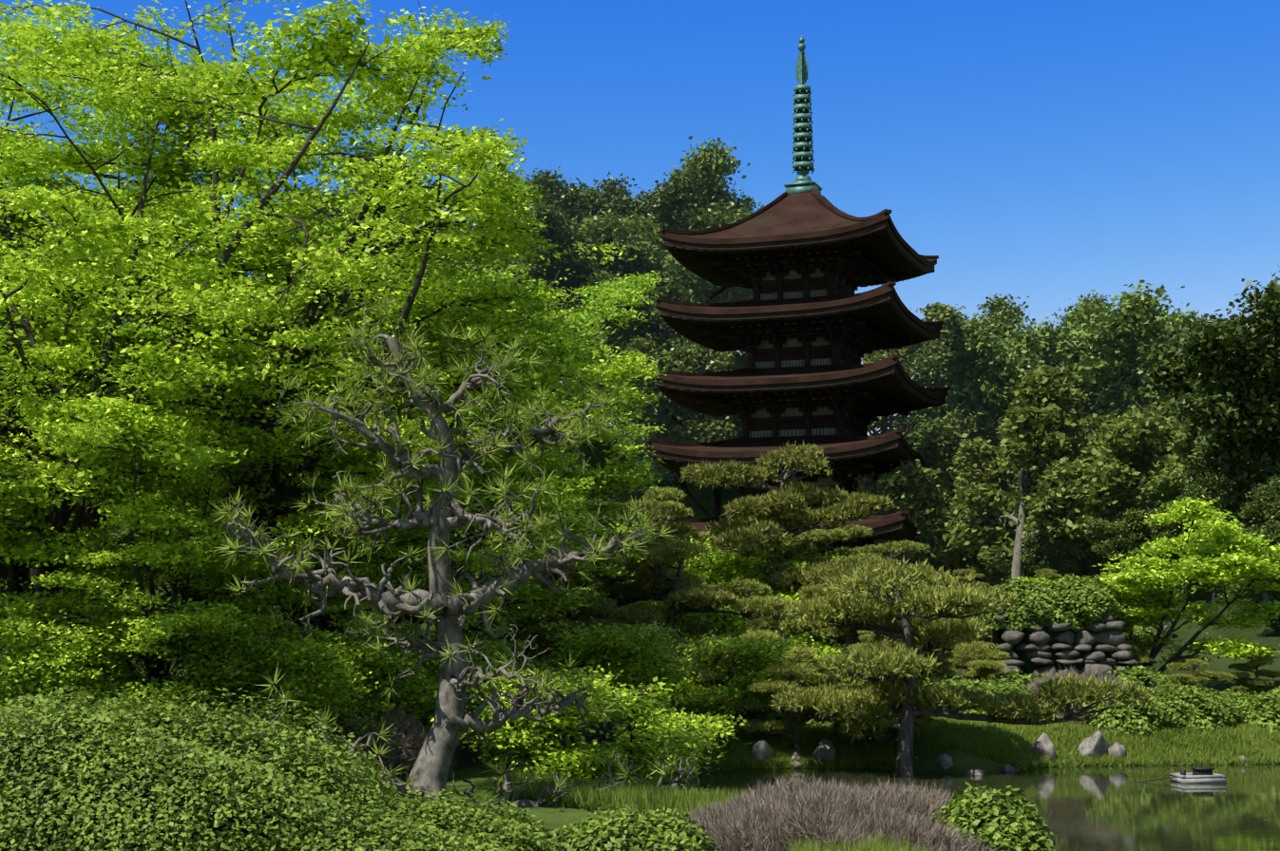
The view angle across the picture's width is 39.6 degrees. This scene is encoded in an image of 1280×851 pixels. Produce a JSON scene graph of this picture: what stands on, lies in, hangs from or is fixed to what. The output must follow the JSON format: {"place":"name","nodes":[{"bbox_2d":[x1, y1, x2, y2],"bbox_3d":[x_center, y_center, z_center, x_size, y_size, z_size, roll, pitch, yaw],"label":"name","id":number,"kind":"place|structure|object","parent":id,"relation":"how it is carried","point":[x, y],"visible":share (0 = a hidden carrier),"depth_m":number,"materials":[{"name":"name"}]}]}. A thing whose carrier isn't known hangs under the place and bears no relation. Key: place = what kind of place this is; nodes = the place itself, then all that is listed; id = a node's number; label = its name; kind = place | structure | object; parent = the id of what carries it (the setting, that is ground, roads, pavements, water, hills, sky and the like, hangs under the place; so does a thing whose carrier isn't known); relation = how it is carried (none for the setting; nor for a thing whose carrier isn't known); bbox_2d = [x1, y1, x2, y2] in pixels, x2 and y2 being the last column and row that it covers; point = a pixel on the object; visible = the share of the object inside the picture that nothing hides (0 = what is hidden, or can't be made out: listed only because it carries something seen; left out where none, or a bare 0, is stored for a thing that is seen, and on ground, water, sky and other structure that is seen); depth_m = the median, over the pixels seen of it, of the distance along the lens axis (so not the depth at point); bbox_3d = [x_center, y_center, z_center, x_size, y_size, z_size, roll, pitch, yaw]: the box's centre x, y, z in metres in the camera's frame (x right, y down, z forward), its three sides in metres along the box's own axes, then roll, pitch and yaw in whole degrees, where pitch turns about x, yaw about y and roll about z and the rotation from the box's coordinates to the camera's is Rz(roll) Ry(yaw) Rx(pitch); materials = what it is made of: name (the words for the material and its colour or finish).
{"place":"outdoors","nodes":[
{"label":"outdoors","id":0,"kind":"place"},
{"bbox_2d":[281,691,460,782],"bbox_3d":[-5.378,5.276,29.703,4.416,1.504,3.348,0,-6,1],"label":"shrub","id":1,"kind":"object","parent":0,"point":[410,736],"depth_m":28.94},
{"bbox_2d":[429,575,490,635],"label":"shrub","id":2,"kind":"object","parent":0,"point":[469,627],"depth_m":53.68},
{"bbox_2d":[464,623,533,643],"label":"shrub","id":3,"kind":"object","parent":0,"point":[483,632],"depth_m":49.93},
{"bbox_2d":[486,593,579,639],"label":"shrub","id":4,"kind":"object","parent":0,"point":[526,627],"depth_m":49.37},
{"bbox_2d":[474,517,609,592],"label":"shrub","id":5,"kind":"object","parent":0,"point":[576,577],"depth_m":55.68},
{"bbox_2d":[491,593,640,684],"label":"shrub","id":6,"kind":"object","parent":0,"point":[601,603],"depth_m":43.19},
{"bbox_2d":[486,499,755,620],"bbox_3d":[-0.804,4.755,52.289,7.729,4.880,6.414,1,-7,-11],"label":"pine","id":7,"kind":"object","parent":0,"point":[633,589],"depth_m":51.88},
{"bbox_2d":[0,357,1279,837],"bbox_3d":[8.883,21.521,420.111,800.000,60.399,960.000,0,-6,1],"label":"ground","id":8,"kind":"structure","parent":0,"point":[566,817],"depth_m":54.39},
{"bbox_2d":[0,389,150,630],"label":"maple","id":9,"kind":"object","parent":8,"relation":"on","point":[24,513],"depth_m":32.56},
{"bbox_2d":[0,610,167,722],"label":"shrub","id":10,"kind":"object","parent":8,"relation":"on","point":[60,663],"depth_m":25.76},
{"bbox_2d":[0,606,302,721],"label":"shrub","id":11,"kind":"object","parent":8,"relation":"on","point":[246,670],"depth_m":27.67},
{"bbox_2d":[0,396,305,720],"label":"maple","id":12,"kind":"object","parent":8,"relation":"on","point":[162,552],"depth_m":27.32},
{"bbox_2d":[0,252,374,657],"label":"maple","id":13,"kind":"object","parent":8,"relation":"on","point":[28,542],"depth_m":28.25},
{"bbox_2d":[0,682,406,850],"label":"shrub","id":14,"kind":"object","parent":8,"relation":"on","point":[316,780],"depth_m":17.93,"materials":[{"name":"plant"}]},
{"bbox_2d":[0,9,438,686],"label":"tree","id":15,"kind":"object","parent":8,"relation":"on","point":[243,67],"depth_m":34.19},
{"bbox_2d":[0,21,511,719],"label":"maple","id":16,"kind":"object","parent":8,"relation":"on","point":[55,155],"depth_m":29.99,"materials":[{"name":"plant"}]},
{"bbox_2d":[176,630,392,735],"bbox_3d":[-5.714,4.420,28.573,3.929,2.174,4.052,5,-8,-39],"label":"shrub","id":17,"kind":"object","parent":8,"relation":"on","point":[320,700],"depth_m":27.81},
{"bbox_2d":[0,0,642,706],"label":"maple","id":18,"kind":"object","parent":8,"relation":"on","point":[479,144],"depth_m":31.37,"materials":[{"name":"plant"}]},
{"bbox_2d":[0,0,673,641],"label":"maple","id":19,"kind":"object","parent":8,"relation":"on","point":[616,295],"depth_m":43.15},
{"bbox_2d":[8,203,665,700],"bbox_3d":[-6.895,0.602,44.330,15.130,12.570,16.853,0,-6,1],"label":"maple","id":20,"kind":"object","parent":8,"relation":"on","point":[619,372],"depth_m":41.73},
{"bbox_2d":[234,628,471,741],"bbox_3d":[-5.138,4.710,30.400,4.558,2.445,4.420,4,-7,-29],"label":"shrub","id":21,"kind":"object","parent":8,"relation":"on","point":[412,688],"depth_m":29.98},
{"bbox_2d":[257,213,459,365],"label":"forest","id":22,"kind":"object","parent":8,"relation":"on","point":[312,282],"visible":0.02,"depth_m":124.47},
{"bbox_2d":[72,322,665,644],"bbox_3d":[-4.906,2.253,38.020,8.883,9.303,12.704,-6,-9,42],"label":"maple","id":23,"kind":"object","parent":8,"relation":"on","point":[526,590],"depth_m":37.92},
{"bbox_2d":[294,140,455,370],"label":"tree leaves","id":24,"kind":"object","parent":8,"relation":"on","point":[328,214],"depth_m":124.38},
{"bbox_2d":[160,458,595,698],"bbox_3d":[-5.164,3.277,31.858,5.330,5.582,7.622,-9,-11,56],"label":"maple","id":25,"kind":"object","parent":8,"relation":"on","point":[315,566],"depth_m":31.66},
{"bbox_2d":[215,786,565,850],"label":"shrub","id":26,"kind":"object","parent":8,"relation":"on","point":[510,831],"depth_m":18.04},
{"bbox_2d":[210,292,695,811],"bbox_3d":[-2.586,2.058,25.046,6.756,7.984,3.780,0,-6,1],"label":"pine","id":27,"kind":"object","parent":8,"relation":"on","point":[452,721],"depth_m":24.98,"materials":[{"name":"plant"}]},
{"bbox_2d":[449,735,515,772],"bbox_3d":[-3.169,6.032,32.550,1.689,0.749,1.441,0,-6,-1],"label":"boulder","id":28,"kind":"object","parent":8,"relation":"on","point":[463,752],"depth_m":32.06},
{"bbox_2d":[381,632,614,768],"bbox_3d":[-2.970,5.077,32.819,4.558,2.445,4.420,-4,-8,32],"label":"shrub","id":29,"kind":"object","parent":8,"relation":"on","point":[432,705],"depth_m":32.11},
{"bbox_2d":[490,632,555,663],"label":"shrub","id":30,"kind":"object","parent":8,"relation":"on","point":[520,639],"visible":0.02,"depth_m":48.02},
{"bbox_2d":[493,565,593,668],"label":"pine","id":31,"kind":"object","parent":8,"relation":"on","point":[525,633],"depth_m":46.37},
{"bbox_2d":[430,163,660,422],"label":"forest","id":32,"kind":"object","parent":8,"relation":"on","point":[477,259],"depth_m":125.51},
{"bbox_2d":[436,165,664,462],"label":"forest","id":33,"kind":"object","parent":8,"relation":"on","point":[553,237],"depth_m":115.69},
{"bbox_2d":[430,660,751,793],"bbox_3d":[-0.800,5.147,28.446,5.065,2.717,4.911,0,-6,1],"label":"shrub","id":34,"kind":"object","parent":8,"relation":"on","point":[592,755],"depth_m":27.88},
{"bbox_2d":[496,616,706,742],"bbox_3d":[-1.030,5.202,35.523,5.065,2.717,4.911,-4,-8,33],"label":"shrub","id":35,"kind":"object","parent":8,"relation":"on","point":[615,645],"depth_m":34.84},
{"bbox_2d":[516,162,718,286],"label":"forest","id":36,"kind":"object","parent":8,"relation":"on","point":[680,189],"depth_m":125.26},
{"bbox_2d":[579,714,668,744],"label":"bare shrub","id":37,"kind":"object","parent":8,"relation":"on","point":[586,735],"depth_m":39.87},
{"bbox_2d":[551,257,715,541],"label":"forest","id":38,"kind":"object","parent":8,"relation":"on","point":[661,329],"depth_m":108.74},
{"bbox_2d":[548,803,722,850],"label":"low shrub","id":39,"kind":"object","parent":8,"relation":"on","point":[693,838],"depth_m":18.92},
{"bbox_2d":[511,135,764,353],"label":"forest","id":40,"kind":"object","parent":8,"relation":"on","point":[724,208],"depth_m":123.36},
{"bbox_2d":[602,485,718,573],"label":"pine","id":41,"kind":"object","parent":8,"relation":"on","point":[655,494],"depth_m":63.41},
{"bbox_2d":[568,178,753,303],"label":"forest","id":42,"kind":"object","parent":8,"relation":"on","point":[596,190],"depth_m":137.79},
{"bbox_2d":[597,623,726,701],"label":"shrub","id":43,"kind":"object","parent":8,"relation":"on","point":[664,630],"depth_m":41.67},
{"bbox_2d":[609,326,747,582],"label":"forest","id":44,"kind":"object","parent":8,"relation":"on","point":[696,429],"depth_m":104.76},
{"bbox_2d":[573,536,792,659],"bbox_3d":[0.992,5.205,46.132,5.724,4.628,5.036,2,-7,-14],"label":"pine","id":45,"kind":"object","parent":8,"relation":"on","point":[664,552],"depth_m":45.36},
{"bbox_2d":[580,535,795,629],"bbox_3d":[1.638,5.206,54.856,6.584,3.532,6.384,-1,-6,8],"label":"shrub","id":46,"kind":"object","parent":8,"relation":"on","point":[720,561],"depth_m":54.42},
{"bbox_2d":[648,637,772,730],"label":"pine","id":47,"kind":"object","parent":8,"relation":"on","point":[704,673],"depth_m":39.38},
{"bbox_2d":[628,630,816,728],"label":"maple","id":48,"kind":"object","parent":8,"relation":"on","point":[736,692],"depth_m":38.85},
{"bbox_2d":[691,577,772,625],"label":"pine","id":49,"kind":"object","parent":8,"relation":"on","point":[751,583],"depth_m":49.32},
{"bbox_2d":[681,695,804,731],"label":"shrub","id":50,"kind":"object","parent":8,"relation":"on","point":[771,716],"depth_m":40.08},
{"bbox_2d":[675,589,846,674],"bbox_3d":[3.186,5.857,47.180,5.402,2.989,5.571,-2,-7,14],"label":"shrub","id":51,"kind":"object","parent":8,"relation":"on","point":[739,621],"depth_m":46.53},
{"bbox_2d":[707,662,843,754],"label":"pine","id":52,"kind":"object","parent":8,"relation":"on","point":[782,724],"depth_m":37.93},
{"bbox_2d":[678,439,894,594],"bbox_3d":[4.392,3.818,56.086,6.815,6.710,9.129,-1,-7,12],"label":"pine","id":53,"kind":"object","parent":8,"relation":"on","point":[741,532],"depth_m":55.97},
{"bbox_2d":[734,596,840,681],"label":"pine","id":54,"kind":"object","parent":8,"relation":"on","point":[799,652],"depth_m":42.76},
{"bbox_2d":[646,35,950,577],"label":"pagoda","id":55,"kind":"object","parent":8,"relation":"on","point":[806,328],"visible":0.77,"depth_m":92.73,"materials":[{"name":"brown wood"}]},
{"bbox_2d":[780,685,821,727],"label":"bank shrub","id":56,"kind":"object","parent":8,"relation":"on","point":[809,723],"depth_m":40.59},
{"bbox_2d":[751,549,880,639],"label":"pine tree","id":57,"kind":"object","parent":8,"relation":"on","point":[789,593],"depth_m":54.32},
{"bbox_2d":[788,629,845,675],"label":"pine tree","id":58,"kind":"object","parent":8,"relation":"on","point":[822,639],"visible":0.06,"depth_m":49.24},
{"bbox_2d":[800,630,845,654],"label":"shrub","id":59,"kind":"object","parent":8,"relation":"on","point":[831,643],"depth_m":49.23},
{"bbox_2d":[795,654,861,688],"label":"shrub","id":60,"kind":"object","parent":8,"relation":"on","point":[819,666],"depth_m":41.51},
{"bbox_2d":[727,510,931,565],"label":"pine","id":61,"kind":"object","parent":8,"relation":"on","point":[841,533],"depth_m":68.54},
{"bbox_2d":[675,772,1003,850],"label":"shrub","id":62,"kind":"object","parent":8,"relation":"on","point":[760,819],"visible":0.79,"depth_m":19.41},
{"bbox_2d":[811,682,872,726],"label":"bank shrub","id":63,"kind":"object","parent":8,"relation":"on","point":[820,724],"depth_m":40.55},
{"bbox_2d":[834,677,873,687],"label":"bank shrub","id":64,"kind":"object","parent":8,"relation":"on","point":[848,682],"visible":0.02,"depth_m":42.80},
{"bbox_2d":[820,622,936,687],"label":"shrub","id":65,"kind":"object","parent":8,"relation":"on","point":[866,637],"depth_m":43.03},
{"bbox_2d":[489,716,1279,850],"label":"bank grass","id":66,"kind":"structure","parent":8,"relation":"on","point":[986,740],"depth_m":38.01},
{"bbox_2d":[796,553,982,657],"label":"pine","id":67,"kind":"object","parent":8,"relation":"on","point":[816,588],"depth_m":48.57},
{"bbox_2d":[873,677,945,689],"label":"bank shrub","id":68,"kind":"object","parent":8,"relation":"on","point":[926,683],"depth_m":42.15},
{"bbox_2d":[860,302,967,444],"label":"olive tree","id":69,"kind":"object","parent":8,"relation":"on","point":[939,312],"depth_m":121.67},
{"bbox_2d":[929,675,960,685],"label":"bank shrub","id":70,"kind":"object","parent":8,"relation":"on","point":[950,681],"depth_m":43.38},
{"bbox_2d":[847,426,1053,588],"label":"olive tree","id":71,"kind":"object","parent":8,"relation":"on","point":[926,502],"depth_m":88.75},
{"bbox_2d":[917,645,989,680],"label":"shrub","id":72,"kind":"object","parent":8,"relation":"on","point":[949,655],"depth_m":46.43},
{"bbox_2d":[666,730,1249,776],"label":"shore stones","id":73,"kind":"object","parent":8,"relation":"on","point":[1095,744],"visible":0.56,"depth_m":37.77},
{"bbox_2d":[769,556,1155,777],"bbox_3d":[5.492,5.433,36.528,5.608,5.498,8.476,5,-8,-40],"label":"pine","id":74,"kind":"object","parent":8,"relation":"on","point":[866,700],"depth_m":35.82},
{"bbox_2d":[950,568,989,589],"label":"pine","id":75,"kind":"object","parent":8,"relation":"on","point":[964,578],"depth_m":71.31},
{"bbox_2d":[950,607,991,661],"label":"pine","id":76,"kind":"object","parent":8,"relation":"on","point":[988,641],"depth_m":49.54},
{"bbox_2d":[945,640,1010,685],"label":"pine","id":77,"kind":"object","parent":8,"relation":"on","point":[979,663],"depth_m":43.51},
{"bbox_2d":[945,675,1018,691],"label":"bank shrub","id":78,"kind":"object","parent":8,"relation":"on","point":[971,684],"depth_m":41.89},
{"bbox_2d":[929,779,1056,850],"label":"shrub","id":79,"kind":"object","parent":8,"relation":"on","point":[1022,818],"depth_m":19.15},
{"bbox_2d":[957,668,1031,682],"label":"bush","id":80,"kind":"object","parent":8,"relation":"on","point":[1002,675],"depth_m":44.21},
{"bbox_2d":[902,292,1091,475],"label":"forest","id":81,"kind":"object","parent":8,"relation":"on","point":[1004,314],"depth_m":111.40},
{"bbox_2d":[947,681,1049,726],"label":"shrub","id":82,"kind":"object","parent":8,"relation":"on","point":[993,690],"depth_m":40.38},
{"bbox_2d":[989,682,1033,696],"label":"bank shrub","id":83,"kind":"object","parent":8,"relation":"on","point":[1015,687],"visible":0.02,"depth_m":41.05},
{"bbox_2d":[993,670,1061,687],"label":"bank shrub","id":84,"kind":"object","parent":8,"relation":"on","point":[1022,680],"depth_m":43.04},
{"bbox_2d":[935,360,1179,582],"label":"olive tree","id":85,"kind":"object","parent":8,"relation":"on","point":[1048,439],"depth_m":80.40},
{"bbox_2d":[1001,495,1125,578],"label":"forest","id":86,"kind":"object","parent":8,"relation":"on","point":[1031,546],"depth_m":88.37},
{"bbox_2d":[927,279,1208,577],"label":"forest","id":87,"kind":"object","parent":8,"relation":"on","point":[1098,348],"depth_m":99.42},
{"bbox_2d":[1024,663,1126,725],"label":"shrub","id":88,"kind":"object","parent":8,"relation":"on","point":[1057,677],"depth_m":41.01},
{"bbox_2d":[1012,482,1148,582],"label":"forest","id":89,"kind":"object","parent":8,"relation":"on","point":[1064,548],"depth_m":80.12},
{"bbox_2d":[1040,408,1176,574],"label":"olive tree","id":90,"kind":"object","parent":8,"relation":"on","point":[1094,422],"depth_m":92.93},
{"bbox_2d":[1078,683,1170,739],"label":"bank shrub","id":91,"kind":"object","parent":8,"relation":"on","point":[1102,720],"depth_m":39.61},
{"bbox_2d":[1051,288,1209,496],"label":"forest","id":92,"kind":"object","parent":8,"relation":"on","point":[1087,300],"depth_m":120.09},
{"bbox_2d":[1115,649,1153,670],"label":"shrub","id":93,"kind":"object","parent":8,"relation":"on","point":[1143,659],"depth_m":45.86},
{"bbox_2d":[1124,627,1157,665],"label":"bush","id":94,"kind":"object","parent":8,"relation":"on","point":[1147,652],"depth_m":48.88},
{"bbox_2d":[1012,495,1279,674],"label":"maple","id":95,"kind":"object","parent":8,"relation":"on","point":[1137,580],"depth_m":45.57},
{"bbox_2d":[1096,664,1197,690],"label":"bush","id":96,"kind":"object","parent":8,"relation":"on","point":[1141,672],"depth_m":44.00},
{"bbox_2d":[1078,499,1234,575],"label":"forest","id":97,"kind":"object","parent":8,"relation":"on","point":[1129,532],"depth_m":70.93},
{"bbox_2d":[1131,686,1197,730],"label":"bank shrub","id":98,"kind":"object","parent":8,"relation":"on","point":[1175,714],"depth_m":39.96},
{"bbox_2d":[1153,657,1233,693],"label":"pine","id":99,"kind":"object","parent":8,"relation":"on","point":[1189,678],"depth_m":43.45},
{"bbox_2d":[1153,682,1242,734],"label":"bank shrub","id":100,"kind":"object","parent":8,"relation":"on","point":[1213,702],"depth_m":40.25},
{"bbox_2d":[1124,265,1279,517],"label":"broadleaf tree","id":101,"kind":"object","parent":8,"relation":"on","point":[1196,370],"depth_m":67.98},
{"bbox_2d":[1139,429,1268,605],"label":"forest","id":102,"kind":"object","parent":8,"relation":"on","point":[1164,485],"depth_m":77.14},
{"bbox_2d":[1155,458,1255,604],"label":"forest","id":103,"kind":"object","parent":8,"relation":"on","point":[1207,484],"depth_m":67.04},
{"bbox_2d":[1133,382,1279,603],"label":"olive tree","id":104,"kind":"object","parent":8,"relation":"on","point":[1182,444],"depth_m":84.09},
{"bbox_2d":[1206,687,1246,723],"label":"bank shrub","id":105,"kind":"object","parent":8,"relation":"on","point":[1235,697],"depth_m":41.72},
{"bbox_2d":[1213,482,1279,609],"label":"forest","id":106,"kind":"object","parent":8,"relation":"on","point":[1268,498],"depth_m":58.44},
{"bbox_2d":[1221,652,1279,694],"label":"pine","id":107,"kind":"object","parent":8,"relation":"on","point":[1250,664],"depth_m":44.90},
{"bbox_2d":[1235,686,1279,734],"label":"bank shrub","id":108,"kind":"object","parent":8,"relation":"on","point":[1254,713],"depth_m":40.44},
{"bbox_2d":[1262,474,1279,502],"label":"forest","id":109,"kind":"object","parent":8,"relation":"on","point":[1275,486],"visible":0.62,"depth_m":66.64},
{"bbox_2d":[0,0,1279,435],"label":"sky","id":110,"kind":"structure","parent":0,"point":[1051,152],"materials":[{"name":"blue"}]},
{"bbox_2d":[887,409,949,439],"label":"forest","id":111,"kind":"object","parent":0,"point":[908,425],"visible":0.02,"depth_m":118.22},
{"bbox_2d":[642,764,1279,850],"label":"pond water","id":112,"kind":"structure","parent":0,"point":[1097,809],"depth_m":31.16,"materials":[{"name":"green liquid"}]},
{"bbox_2d":[1169,773,1225,783],"bbox_3d":[10.732,6.794,34.206,0.850,0.168,0.612,1,-6,-7],"label":"float","id":113,"kind":"object","parent":112,"relation":"on","point":[1191,778],"visible":0.88,"depth_m":33.92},
{"bbox_2d":[1130,766,1214,783],"bbox_3d":[10.191,6.731,34.149,1.634,0.296,0.306,1,-6,-7],"label":"pump","id":114,"kind":"object","parent":113,"relation":"on","point":[1206,771],"visible":0.71,"depth_m":34.15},
{"bbox_2d":[1023,568,1061,582],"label":"pine","id":115,"kind":"object","parent":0,"point":[1047,573],"depth_m":61.27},
{"bbox_2d":[991,612,1139,681],"bbox_3d":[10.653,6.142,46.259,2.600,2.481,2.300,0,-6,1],"label":"stone wall","id":116,"kind":"structure","parent":0,"point":[1028,667],"depth_m":45.16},
{"bbox_2d":[970,575,1071,630],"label":"bush","id":117,"kind":"object","parent":116,"relation":"on","point":[989,620],"depth_m":45.24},
{"bbox_2d":[1041,573,1136,632],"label":"bush","id":118,"kind":"object","parent":116,"relation":"on","point":[1114,605],"depth_m":45.24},
{"bbox_2d":[1131,623,1165,638],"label":"bush","id":119,"kind":"object","parent":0,"point":[1149,630],"depth_m":56.58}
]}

